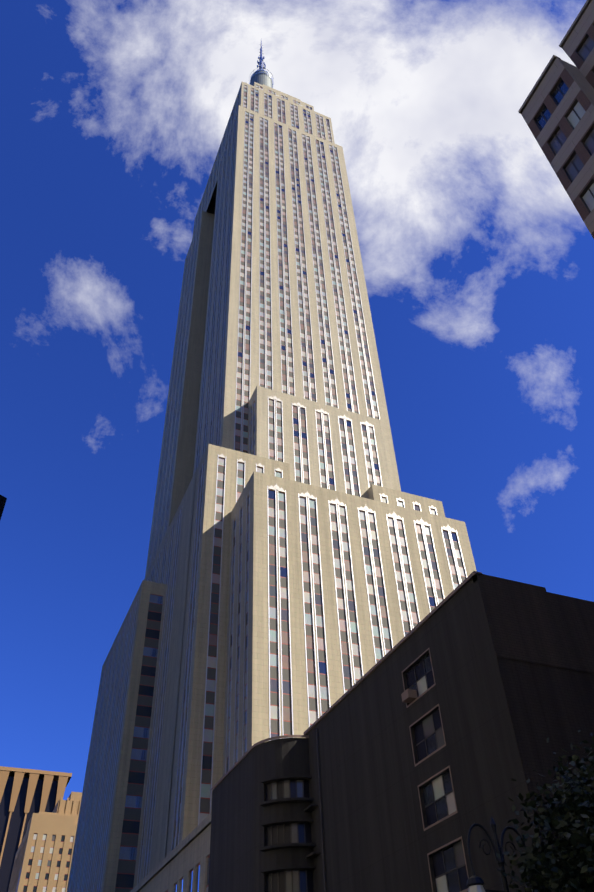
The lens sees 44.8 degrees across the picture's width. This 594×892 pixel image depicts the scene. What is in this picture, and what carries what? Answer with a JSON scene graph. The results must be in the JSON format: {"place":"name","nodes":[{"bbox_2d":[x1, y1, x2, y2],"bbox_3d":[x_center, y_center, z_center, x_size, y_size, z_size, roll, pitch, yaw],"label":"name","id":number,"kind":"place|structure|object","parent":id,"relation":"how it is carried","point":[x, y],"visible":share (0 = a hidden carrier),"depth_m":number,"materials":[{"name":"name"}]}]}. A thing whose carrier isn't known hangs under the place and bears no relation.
{"place":"outdoors","nodes":[
{"label":"outdoors","id":0,"kind":"place"},
{"bbox_2d":[8,792,81,891],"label":"brick loft building","id":1,"kind":"structure","parent":0,"point":[43,858],"depth_m":235.46,"materials":[{"name":"beige brick"}]},
{"bbox_2d":[0,0,593,799],"label":"sky","id":2,"kind":"structure","parent":0,"point":[478,260],"materials":[{"name":"blue"}]},
{"bbox_2d":[518,0,593,238],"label":"building","id":3,"kind":"structure","parent":0,"point":[556,111],"depth_m":38.94,"materials":[{"name":"grey concrete"}]},
{"bbox_3d":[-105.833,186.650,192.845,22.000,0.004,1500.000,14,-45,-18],"label":"street","id":4,"kind":"structure","parent":0,"visible":0},
{"bbox_2d":[466,816,537,891],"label":"street lamp","id":5,"kind":"object","parent":4,"relation":"on","point":[475,883],"visible":0.83,"depth_m":20.62,"materials":[{"name":"black cast iron"},{"name":"glass"}]},
{"label":"ground","id":6,"kind":"structure","parent":0,"visible":0},
{"bbox_2d":[0,495,6,519],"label":"dark tower","id":7,"kind":"structure","parent":6,"relation":"on","point":[3,499],"depth_m":193.51,"materials":[{"name":"black"}]},
{"bbox_2d":[0,766,71,891],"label":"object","id":8,"kind":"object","parent":6,"relation":"on","point":[25,794],"visible":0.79,"depth_m":348.19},
{"bbox_2d":[208,735,315,891],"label":"round corner building","id":9,"kind":"structure","parent":6,"relation":"on","point":[262,820],"depth_m":47.98,"materials":[{"name":"paint"}]},
{"bbox_2d":[67,82,476,891],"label":"skyscraper","id":10,"kind":"structure","parent":6,"relation":"on","point":[309,562],"depth_m":129.20,"materials":[{"name":"stone"}]},
{"bbox_2d":[249,41,273,87],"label":"mooring mast","id":11,"kind":"object","parent":10,"relation":"on","point":[261,75],"visible":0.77,"depth_m":361.05,"materials":[{"name":"silver metal"}]},
{"bbox_2d":[304,571,593,891],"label":"stucco building","id":12,"kind":"structure","parent":6,"relation":"on","point":[435,728],"depth_m":35.42,"materials":[{"name":"paint"}]},
{"bbox_3d":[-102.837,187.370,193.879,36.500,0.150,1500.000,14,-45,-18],"label":"sidewalks and kerbs","id":13,"kind":"structure","parent":0,"visible":0},
{"bbox_2d":[496,730,593,891],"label":"street tree","id":14,"kind":"object","parent":13,"relation":"on","point":[556,869],"visible":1,"depth_m":19.67,"materials":[{"name":"green plant"}]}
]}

